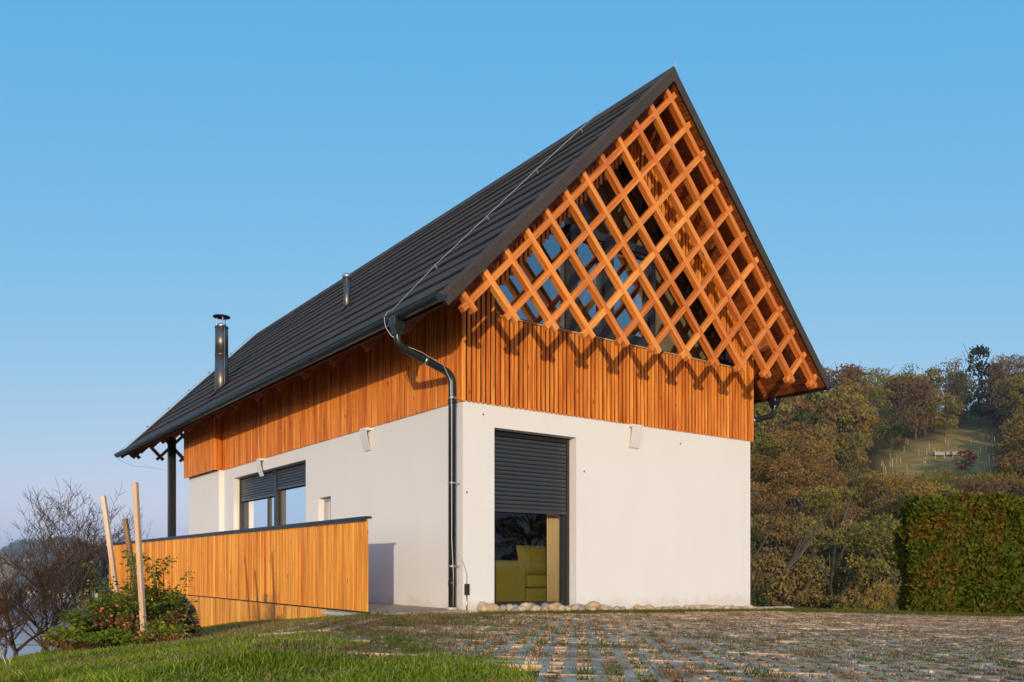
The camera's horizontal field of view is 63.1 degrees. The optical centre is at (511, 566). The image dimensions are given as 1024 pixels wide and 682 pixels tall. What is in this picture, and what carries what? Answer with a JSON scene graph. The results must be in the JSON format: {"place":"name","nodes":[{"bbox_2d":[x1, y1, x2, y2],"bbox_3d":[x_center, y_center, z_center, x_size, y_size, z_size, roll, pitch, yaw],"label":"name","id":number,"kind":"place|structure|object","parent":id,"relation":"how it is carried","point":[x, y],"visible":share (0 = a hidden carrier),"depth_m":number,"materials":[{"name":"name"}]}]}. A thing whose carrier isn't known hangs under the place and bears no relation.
{"place":"outdoors","nodes":[
{"label":"outdoors","id":0,"kind":"place"},
{"bbox_2d":[0,599,105,658],"bbox_3d":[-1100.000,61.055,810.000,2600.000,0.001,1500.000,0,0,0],"label":"lake","id":1,"kind":"structure","parent":0,"point":[31,646],"depth_m":734.99,"materials":[{"name":"blue liquid"}]},
{"bbox_2d":[0,617,639,681],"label":"lawn grass","id":2,"kind":"structure","parent":0,"point":[267,658],"depth_m":4.22,"materials":[{"name":"green plant"}]},
{"bbox_2d":[0,410,1007,681],"bbox_3d":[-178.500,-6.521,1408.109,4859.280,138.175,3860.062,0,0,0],"label":"ground","id":3,"kind":"structure","parent":0,"point":[972,436],"depth_m":185.09,"materials":[{"name":"soil"}]},
{"bbox_2d":[0,572,51,637],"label":"bare tree","id":4,"kind":"object","parent":3,"relation":"on","point":[18,618],"visible":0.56,"depth_m":22.81,"materials":[{"name":"brown plant"}]},
{"bbox_2d":[0,535,78,657],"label":"bare tree","id":5,"kind":"object","parent":3,"relation":"on","point":[11,642],"visible":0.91,"depth_m":22.82,"materials":[{"name":"brown plant"}]},
{"bbox_2d":[3,558,86,651],"bbox_3d":[-16.413,1.571,28.916,2.858,4.270,3.831,0,0,-2],"label":"bare tree","id":6,"kind":"object","parent":3,"relation":"on","point":[38,641],"visible":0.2,"depth_m":28.89,"materials":[{"name":"brown plant"}]},
{"bbox_2d":[0,517,107,649],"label":"bare tree","id":7,"kind":"object","parent":3,"relation":"on","point":[34,623],"visible":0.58,"depth_m":24.30,"materials":[{"name":"brown plant"}]},
{"bbox_2d":[0,535,108,594],"bbox_3d":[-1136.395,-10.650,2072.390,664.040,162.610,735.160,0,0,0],"label":"wood","id":8,"kind":"object","parent":3,"relation":"on","point":[14,545],"visible":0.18,"depth_m":2024.38,"materials":[{"name":"grey plant"}]},
{"bbox_2d":[0,478,143,622],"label":"bare tree","id":9,"kind":"object","parent":3,"relation":"on","point":[81,544],"visible":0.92,"depth_m":23.87,"materials":[{"name":"brown plant"}]},
{"bbox_2d":[34,618,113,651],"bbox_3d":[-4.166,0.680,7.995,0.748,0.365,0.574,0,0,-10],"label":"weed","id":10,"kind":"object","parent":3,"relation":"on","point":[61,638],"visible":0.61,"depth_m":7.87,"materials":[{"name":"green plant"}]},
{"bbox_2d":[49,487,118,606],"bbox_3d":[-13.519,0.252,26.896,2.563,5.606,2.188,0,0,-36],"label":"bare tree","id":11,"kind":"object","parent":3,"relation":"on","point":[105,565],"visible":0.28,"depth_m":26.71,"materials":[{"name":"brown plant"}]},
{"bbox_2d":[64,580,106,623],"bbox_3d":[-4.433,0.499,8.790,0.549,0.725,0.423,0,0,22],"label":"weed","id":12,"kind":"object","parent":3,"relation":"on","point":[93,589],"visible":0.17,"depth_m":8.77,"materials":[{"name":"green plant"}]},
{"bbox_2d":[55,576,137,647],"bbox_3d":[-4.109,0.470,8.279,0.773,0.751,0.650,0,0,0],"label":"tomato plant","id":13,"kind":"object","parent":3,"relation":"on","point":[93,615],"visible":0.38,"depth_m":8.18,"materials":[{"name":"green plant"}]},
{"bbox_2d":[100,496,118,592],"bbox_3d":[-4.262,0.044,8.909,0.046,1.611,0.045,-8,-1,6],"label":"garden stake","id":14,"kind":"object","parent":3,"relation":"on","point":[105,512],"visible":0.58,"depth_m":8.89,"materials":[{"name":"brown wood"}]},
{"bbox_2d":[68,627,152,648],"bbox_3d":[-3.716,0.685,7.712,0.750,0.247,0.628,0,0,-22],"label":"weed","id":15,"kind":"object","parent":3,"relation":"on","point":[111,638],"visible":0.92,"depth_m":7.66,"materials":[{"name":"green plant"}]},
{"bbox_2d":[73,513,152,595],"bbox_3d":[-13.110,0.517,27.946,3.156,4.991,2.475,0,0,-22],"label":"bare tree","id":16,"kind":"object","parent":3,"relation":"on","point":[106,551],"visible":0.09,"depth_m":27.90,"materials":[{"name":"brown plant"}]},
{"bbox_2d":[76,548,177,640],"bbox_3d":[-3.804,0.321,8.322,1.181,1.017,0.916,0,0,22],"label":"tomato plant","id":17,"kind":"object","parent":3,"relation":"on","point":[122,619],"visible":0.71,"depth_m":8.22,"materials":[{"name":"green plant"}]},
{"bbox_2d":[122,519,139,625],"bbox_3d":[-3.992,0.166,8.809,0.045,1.351,0.045,-9,-1,6],"label":"garden stake","id":18,"kind":"object","parent":3,"relation":"on","point":[128,542],"visible":0.48,"depth_m":8.80,"materials":[{"name":"brown wood"}]},
{"bbox_2d":[132,482,146,643],"bbox_3d":[-3.598,0.006,8.059,0.045,1.643,0.045,-4,-1,12],"label":"garden stake","id":19,"kind":"object","parent":3,"relation":"on","point":[139,554],"visible":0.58,"depth_m":8.04,"materials":[{"name":"brown wood"}]},
{"bbox_2d":[132,617,192,644],"bbox_3d":[-3.310,0.626,7.918,0.516,0.285,0.471,0,0,-41],"label":"weed","id":20,"kind":"object","parent":3,"relation":"on","point":[163,633],"visible":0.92,"depth_m":7.86,"materials":[{"name":"green plant"}]},
{"bbox_2d":[143,556,197,630],"bbox_3d":[-3.521,0.347,8.579,0.556,0.906,0.554,0,0,-20],"label":"bush","id":21,"kind":"object","parent":3,"relation":"on","point":[178,615],"visible":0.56,"depth_m":8.51,"materials":[{"name":"green plant"}]},
{"bbox_2d":[165,595,199,626],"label":"lavender","id":22,"kind":"object","parent":3,"relation":"on","point":[194,611],"visible":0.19,"depth_m":8.88,"materials":[{"name":"grey plant"}]},
{"bbox_2d":[0,613,504,675],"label":"withered turf","id":23,"kind":"structure","parent":3,"relation":"on","point":[215,629],"depth_m":6.38,"materials":[{"name":"green plant"}]},
{"bbox_2d":[321,602,467,616],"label":"terrace","id":24,"kind":"structure","parent":3,"relation":"on","point":[382,607],"depth_m":10.62,"materials":[{"name":"concrete"}]},
{"bbox_2d":[109,516,371,628],"bbox_3d":[-6.211,0.932,16.066,0.097,3.070,15.062,0,0,-37],"label":"balustrade","id":25,"kind":"object","parent":24,"relation":"on","point":[301,570],"visible":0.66,"depth_m":12.74,"materials":[{"name":"brown wood"}]},
{"bbox_2d":[114,55,834,613],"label":"house","id":26,"kind":"structure","parent":3,"relation":"on","point":[592,335],"depth_m":12.35,"materials":[{"name":"white paint"}]},
{"bbox_2d":[239,463,305,528],"bbox_3d":[-4.627,-0.668,16.295,0.135,2.403,3.852,0,0,-37],"label":"window","id":27,"kind":"structure","parent":26,"relation":"in","point":[288,505],"depth_m":16.11,"materials":[{"name":"grey"}]},
{"bbox_2d":[324,497,330,519],"bbox_3d":[-3.042,-0.755,14.092,0.060,0.814,0.504,0,0,-37],"label":"window","id":28,"kind":"structure","parent":26,"relation":"in","point":[327,501],"depth_m":14.24,"materials":[{"name":"grey"}]},
{"bbox_2d":[494,560,545,602],"bbox_3d":[-0.061,0.215,12.400,1.950,0.600,1.020,0,0,-37],"label":"sofa","id":29,"kind":"object","parent":26,"relation":"on","point":[513,582],"visible":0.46,"depth_m":11.88,"materials":[{"name":"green fabric"}]},
{"bbox_2d":[516,545,545,574],"bbox_3d":[0.326,-0.088,12.390,0.620,0.440,0.170,0,-8,-37],"label":"cushion","id":30,"kind":"object","parent":29,"relation":"on","point":[533,558],"visible":0.74,"depth_m":12.29,"materials":[{"name":"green fabric"}]},
{"bbox_2d":[494,430,568,605],"bbox_3d":[0.214,-0.620,11.480,1.411,2.386,0.125,0,0,-37],"label":"door frame","id":31,"kind":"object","parent":26,"relation":"in","point":[564,519],"depth_m":11.83,"materials":[{"name":"grey"}]},
{"bbox_2d":[546,446,559,601],"bbox_3d":[0.625,-0.680,12.052,0.304,2.430,0.053,0,0,-37],"label":"curtain","id":32,"kind":"object","parent":26,"relation":"hanging from","point":[552,557],"visible":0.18,"depth_m":12.01,"materials":[{"name":"beige fabric"}]},
{"bbox_2d":[496,223,730,365],"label":"window","id":33,"kind":"structure","parent":26,"relation":"in","point":[605,287],"depth_m":12.07,"materials":[{"name":"blue glass"}]},
{"bbox_2d":[249,608,1023,681],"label":"paving","id":34,"kind":"structure","parent":3,"relation":"on","point":[713,672],"depth_m":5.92,"materials":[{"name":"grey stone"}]},
{"bbox_2d":[303,610,1023,681],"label":"straw","id":35,"kind":"object","parent":34,"relation":"on","point":[736,644],"visible":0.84,"depth_m":6.72,"materials":[{"name":"brown plant"}]},
{"bbox_2d":[611,630,1023,681],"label":"dry stalks","id":36,"kind":"object","parent":34,"relation":"on","point":[811,675],"visible":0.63,"depth_m":4.99,"materials":[{"name":"brown plant"}]},
{"bbox_2d":[469,606,1023,616],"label":"verge grass","id":37,"kind":"structure","parent":3,"relation":"on","point":[820,609],"depth_m":13.67,"materials":[{"name":"green plant"}]},
{"bbox_2d":[750,521,776,606],"bbox_3d":[15.484,3.211,60.793,7.302,12.682,7.333,0,0,9],"label":"tree","id":38,"kind":"object","parent":3,"relation":"on","point":[757,601],"visible":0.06,"depth_m":58.97,"materials":[{"name":"green plant"}]},
{"bbox_2d":[750,429,778,478],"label":"tree","id":39,"kind":"object","parent":3,"relation":"on","point":[758,444],"visible":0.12,"depth_m":97.47,"materials":[{"name":"green plant"}]},
{"bbox_2d":[750,446,791,479],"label":"tree","id":40,"kind":"object","parent":3,"relation":"on","point":[772,456],"visible":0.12,"depth_m":99.21,"materials":[{"name":"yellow plant"}]},
{"bbox_2d":[750,512,792,599],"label":"tree","id":41,"kind":"object","parent":3,"relation":"on","point":[757,541],"visible":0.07,"depth_m":70.51,"materials":[{"name":"green plant"}]},
{"bbox_2d":[751,401,801,480],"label":"tree","id":42,"kind":"object","parent":3,"relation":"on","point":[759,412],"visible":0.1,"depth_m":103.81,"materials":[{"name":"green plant"}]},
{"bbox_2d":[750,455,807,515],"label":"tree","id":43,"kind":"object","parent":3,"relation":"on","point":[766,470],"visible":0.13,"depth_m":92.71,"materials":[{"name":"green plant"}]},
{"bbox_2d":[750,498,811,600],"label":"tree","id":44,"kind":"object","parent":3,"relation":"on","point":[763,506],"visible":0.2,"depth_m":73.76,"materials":[{"name":"green plant"}]},
{"bbox_2d":[750,550,818,607],"bbox_3d":[20.650,3.261,65.743,6.012,9.131,6.897,0,0,-41],"label":"tree","id":45,"kind":"object","parent":3,"relation":"on","point":[802,580],"visible":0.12,"depth_m":64.69,"materials":[{"name":"green plant"}]},
{"bbox_2d":[756,403,813,455],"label":"tree","id":46,"kind":"object","parent":3,"relation":"on","point":[789,410],"visible":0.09,"depth_m":117.42,"materials":[{"name":"green plant"}]},
{"bbox_2d":[754,409,819,477],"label":"tree","id":47,"kind":"object","parent":3,"relation":"on","point":[798,427],"visible":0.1,"depth_m":106.66,"materials":[{"name":"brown plant"}]},
{"bbox_2d":[750,511,828,608],"bbox_3d":[19.500,2.484,61.793,9.114,13.225,7.944,0,0,-5],"label":"tree","id":48,"kind":"object","parent":3,"relation":"on","point":[778,585],"visible":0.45,"depth_m":61.37,"materials":[{"name":"green plant"}]},
{"bbox_2d":[750,484,832,601],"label":"tree","id":49,"kind":"object","parent":3,"relation":"on","point":[786,490],"visible":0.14,"depth_m":77.41,"materials":[{"name":"green plant"}]},
{"bbox_2d":[750,422,839,534],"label":"tree","id":50,"kind":"object","parent":3,"relation":"on","point":[826,447],"visible":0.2,"depth_m":93.49,"materials":[{"name":"green plant"}]},
{"bbox_2d":[752,454,843,575],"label":"tree","id":51,"kind":"object","parent":3,"relation":"on","point":[800,470],"visible":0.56,"depth_m":84.75,"materials":[{"name":"green plant"}]},
{"bbox_2d":[759,438,844,502],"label":"tree","id":52,"kind":"object","parent":3,"relation":"on","point":[797,451],"visible":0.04,"depth_m":101.53,"materials":[{"name":"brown plant"}]},
{"bbox_2d":[784,405,825,448],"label":"tree","id":53,"kind":"object","parent":3,"relation":"on","point":[801,417],"visible":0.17,"depth_m":114.38,"materials":[{"name":"green plant"}]},
{"bbox_2d":[765,445,860,548],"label":"tree","id":54,"kind":"object","parent":3,"relation":"on","point":[808,457],"visible":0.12,"depth_m":88.40,"materials":[{"name":"green plant"}]},
{"bbox_2d":[771,398,855,476],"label":"tree","id":55,"kind":"object","parent":3,"relation":"on","point":[817,407],"visible":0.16,"depth_m":118.26,"materials":[{"name":"green plant"}]},
{"bbox_2d":[796,423,838,481],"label":"tree","id":56,"kind":"object","parent":3,"relation":"on","point":[821,431],"visible":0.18,"depth_m":108.24,"materials":[{"name":"green plant"}]},
{"bbox_2d":[797,390,853,469],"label":"tree","id":57,"kind":"object","parent":3,"relation":"on","point":[825,394],"visible":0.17,"depth_m":127.00,"materials":[{"name":"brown plant"}]},
{"bbox_2d":[807,387,852,476],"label":"tree","id":58,"kind":"object","parent":3,"relation":"on","point":[839,427],"visible":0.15,"depth_m":129.18,"materials":[{"name":"green plant"}]},
{"bbox_2d":[777,523,893,609],"bbox_3d":[24.840,2.486,64.605,7.847,11.448,9.002,0,0,-27],"label":"tree","id":59,"kind":"object","parent":3,"relation":"on","point":[815,560],"visible":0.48,"depth_m":63.59,"materials":[{"name":"green plant"}]},
{"bbox_2d":[785,482,887,608],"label":"tree","id":60,"kind":"object","parent":3,"relation":"on","point":[825,493],"visible":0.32,"depth_m":71.59,"materials":[{"name":"green plant"}]},
{"bbox_2d":[819,428,871,501],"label":"tree","id":61,"kind":"object","parent":3,"relation":"on","point":[863,441],"visible":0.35,"depth_m":109.64,"materials":[{"name":"green plant"}]},
{"bbox_2d":[823,363,867,394],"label":"tree","id":62,"kind":"object","parent":3,"relation":"on","point":[848,372],"visible":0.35,"depth_m":209.50,"materials":[{"name":"brown plant"}]},
{"bbox_2d":[831,377,861,394],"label":"tree","id":63,"kind":"object","parent":3,"relation":"on","point":[855,386],"visible":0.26,"depth_m":203.70,"materials":[{"name":"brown plant"}]},
{"bbox_2d":[827,380,869,447],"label":"tree","id":64,"kind":"object","parent":3,"relation":"on","point":[858,397],"visible":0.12,"depth_m":167.32,"materials":[{"name":"brown plant"}]},
{"bbox_2d":[827,397,872,472],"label":"tree","id":65,"kind":"object","parent":3,"relation":"on","point":[853,411],"visible":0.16,"depth_m":133.26,"materials":[{"name":"green plant"}]},
{"bbox_2d":[807,520,899,608],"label":"tree","id":66,"kind":"object","parent":3,"relation":"on","point":[842,565],"visible":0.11,"depth_m":68.28,"materials":[{"name":"green plant"}]},
{"bbox_2d":[822,502,893,595],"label":"tree","id":67,"kind":"object","parent":3,"relation":"on","point":[836,518],"visible":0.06,"depth_m":75.26,"materials":[{"name":"green plant"}]},
{"bbox_2d":[829,470,892,551],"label":"tree","id":68,"kind":"object","parent":3,"relation":"on","point":[865,494],"visible":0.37,"depth_m":84.14,"materials":[{"name":"green plant"}]},
{"bbox_2d":[842,465,886,517],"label":"tree","id":69,"kind":"object","parent":3,"relation":"on","point":[848,474],"visible":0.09,"depth_m":96.57,"materials":[{"name":"green plant"}]},
{"bbox_2d":[832,600,897,610],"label":"bush","id":70,"kind":"object","parent":3,"relation":"on","point":[856,606],"visible":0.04,"depth_m":53.05,"materials":[{"name":"green plant"}]},
{"bbox_2d":[856,403,878,452],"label":"tree","id":71,"kind":"object","parent":3,"relation":"on","point":[872,414],"visible":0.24,"depth_m":178.77,"materials":[{"name":"green plant"}]},
{"bbox_2d":[838,581,901,610],"bbox_3d":[22.929,5.663,51.865,4.266,10.072,4.731,0,0,-34],"label":"bush","id":72,"kind":"object","parent":3,"relation":"on","point":[877,603],"visible":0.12,"depth_m":52.24,"materials":[{"name":"green plant"}]},
{"bbox_2d":[841,511,902,609],"bbox_3d":[28.596,2.516,61.496,8.083,13.252,8.055,0,0,-2],"label":"tree","id":73,"kind":"object","parent":3,"relation":"on","point":[870,543],"visible":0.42,"depth_m":61.24,"materials":[{"name":"green plant"}]},
{"bbox_2d":[853,365,894,386],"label":"tree","id":74,"kind":"object","parent":3,"relation":"on","point":[879,374],"visible":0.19,"depth_m":244.82,"materials":[{"name":"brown plant"}]},
{"bbox_2d":[854,388,894,445],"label":"tree","id":75,"kind":"object","parent":3,"relation":"on","point":[877,392],"visible":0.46,"depth_m":192.15,"materials":[{"name":"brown plant"}]},
{"bbox_2d":[864,492,919,584],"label":"tree","id":76,"kind":"object","parent":3,"relation":"on","point":[892,499],"visible":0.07,"depth_m":71.32,"materials":[{"name":"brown plant"}]},
{"bbox_2d":[871,404,913,457],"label":"tree","id":77,"kind":"object","parent":3,"relation":"on","point":[900,426],"visible":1,"depth_m":175.07,"materials":[{"name":"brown plant"}]},
{"bbox_2d":[873,372,920,435],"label":"tree","id":78,"kind":"object","parent":3,"relation":"on","point":[887,378],"visible":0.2,"depth_m":207.80,"materials":[{"name":"brown plant"}]},
{"bbox_2d":[880,373,919,441],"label":"tree","id":79,"kind":"object","parent":3,"relation":"on","point":[902,386],"visible":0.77,"depth_m":198.62,"materials":[{"name":"green plant"}]},
{"bbox_2d":[863,465,938,530],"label":"tree","id":80,"kind":"object","parent":3,"relation":"on","point":[912,486],"visible":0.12,"depth_m":79.36,"materials":[{"name":"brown plant"}]},
{"bbox_2d":[855,489,952,603],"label":"tree","id":81,"kind":"object","parent":3,"relation":"on","point":[893,512],"visible":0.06,"depth_m":69.76,"materials":[{"name":"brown plant"}]},
{"bbox_2d":[884,478,952,498],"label":"tree","id":82,"kind":"object","parent":3,"relation":"on","point":[921,482],"visible":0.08,"depth_m":84.28,"materials":[{"name":"brown plant"}]},
{"bbox_2d":[902,376,936,439],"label":"tree","id":83,"kind":"object","parent":3,"relation":"on","point":[923,387],"visible":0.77,"depth_m":201.19,"materials":[{"name":"brown plant"}]},
{"bbox_2d":[896,466,960,495],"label":"tree","id":84,"kind":"object","parent":3,"relation":"on","point":[947,479],"visible":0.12,"depth_m":92.35,"materials":[{"name":"brown plant"}]},
{"bbox_2d":[913,388,944,434],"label":"tree","id":85,"kind":"object","parent":3,"relation":"on","point":[930,403],"visible":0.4,"depth_m":207.45,"materials":[{"name":"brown plant"}]},
{"bbox_2d":[922,368,950,431],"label":"tree","id":86,"kind":"object","parent":3,"relation":"on","point":[932,377],"visible":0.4,"depth_m":212.97,"materials":[{"name":"brown plant"}]},
{"bbox_2d":[933,358,959,420],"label":"tree","id":87,"kind":"object","parent":3,"relation":"on","point":[949,384],"visible":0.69,"depth_m":218.58,"materials":[{"name":"brown plant"}]},
{"bbox_2d":[927,393,966,435],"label":"tree","id":88,"kind":"object","parent":3,"relation":"on","point":[954,407],"visible":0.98,"depth_m":204.17,"materials":[{"name":"green plant"}]},
{"bbox_2d":[928,467,972,485],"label":"tree","id":89,"kind":"object","parent":3,"relation":"on","point":[944,474],"visible":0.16,"depth_m":103.41,"materials":[{"name":"green plant"}]},
{"bbox_2d":[915,480,987,496],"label":"tree","id":90,"kind":"object","parent":3,"relation":"on","point":[945,488],"visible":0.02,"depth_m":78.00,"materials":[{"name":"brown plant"}]},
{"bbox_2d":[937,370,972,422],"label":"tree","id":91,"kind":"object","parent":3,"relation":"on","point":[956,378],"visible":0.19,"depth_m":224.02,"materials":[{"name":"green plant"}]},
{"bbox_2d":[892,490,1023,613],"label":"hedge","id":92,"kind":"object","parent":3,"relation":"on","point":[960,552],"visible":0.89,"depth_m":14.43,"materials":[{"name":"green plant"}]},
{"bbox_2d":[953,369,971,427],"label":"tree","id":93,"kind":"object","parent":3,"relation":"on","point":[961,377],"visible":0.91,"depth_m":215.66,"materials":[{"name":"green plant"}]},
{"bbox_2d":[954,449,977,473],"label":"tree","id":94,"kind":"object","parent":3,"relation":"on","point":[965,458],"visible":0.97,"depth_m":157.65,"materials":[{"name":"red plant"}]},
{"bbox_2d":[944,477,1005,495],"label":"tree","id":95,"kind":"object","parent":3,"relation":"on","point":[984,489],"visible":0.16,"depth_m":81.44,"materials":[{"name":"brown plant"}]},
{"bbox_2d":[963,344,992,427],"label":"tree","id":96,"kind":"object","parent":3,"relation":"on","point":[978,395],"visible":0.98,"depth_m":213.67,"materials":[{"name":"green plant"}]},
{"bbox_2d":[960,471,1023,496],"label":"tree","id":97,"kind":"object","parent":3,"relation":"on","point":[986,476],"visible":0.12,"depth_m":94.40,"materials":[{"name":"brown plant"}]},
{"bbox_2d":[981,379,1019,428],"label":"tree","id":98,"kind":"object","parent":3,"relation":"on","point":[998,419],"visible":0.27,"depth_m":210.49,"materials":[{"name":"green plant"}]},
{"bbox_2d":[978,476,1023,494],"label":"tree","id":99,"kind":"object","parent":3,"relation":"on","point":[1008,481],"visible":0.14,"depth_m":89.81,"materials":[{"name":"brown plant"}]},
{"bbox_2d":[984,353,1023,418],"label":"tree","id":100,"kind":"object","parent":3,"relation":"on","point":[997,374],"visible":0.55,"depth_m":207.43,"materials":[{"name":"brown plant"}]},
{"bbox_2d":[988,372,1023,426],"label":"tree","id":101,"kind":"object","parent":3,"relation":"on","point":[1003,398],"visible":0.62,"depth_m":199.83,"materials":[{"name":"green plant"}]},
{"bbox_2d":[995,421,1023,493],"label":"tree","id":102,"kind":"object","parent":3,"relation":"on","point":[1018,434],"visible":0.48,"depth_m":95.99,"materials":[{"name":"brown plant"}]},
{"bbox_2d":[995,436,1023,495],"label":"tree","id":103,"kind":"object","parent":3,"relation":"on","point":[1014,448],"visible":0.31,"depth_m":101.47,"materials":[{"name":"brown plant"}]},
{"bbox_2d":[997,411,1023,461],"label":"tree","id":104,"kind":"object","parent":3,"relation":"on","point":[1016,420],"visible":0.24,"depth_m":133.63,"materials":[{"name":"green plant"}]},
{"bbox_2d":[1000,371,1023,421],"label":"tree","id":105,"kind":"object","parent":3,"relation":"on","point":[1015,393],"visible":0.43,"depth_m":193.40,"materials":[{"name":"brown plant"}]},
{"bbox_2d":[0,0,1023,548],"label":"sky","id":106,"kind":"structure","parent":0,"point":[167,167],"materials":[{"name":"blue"}]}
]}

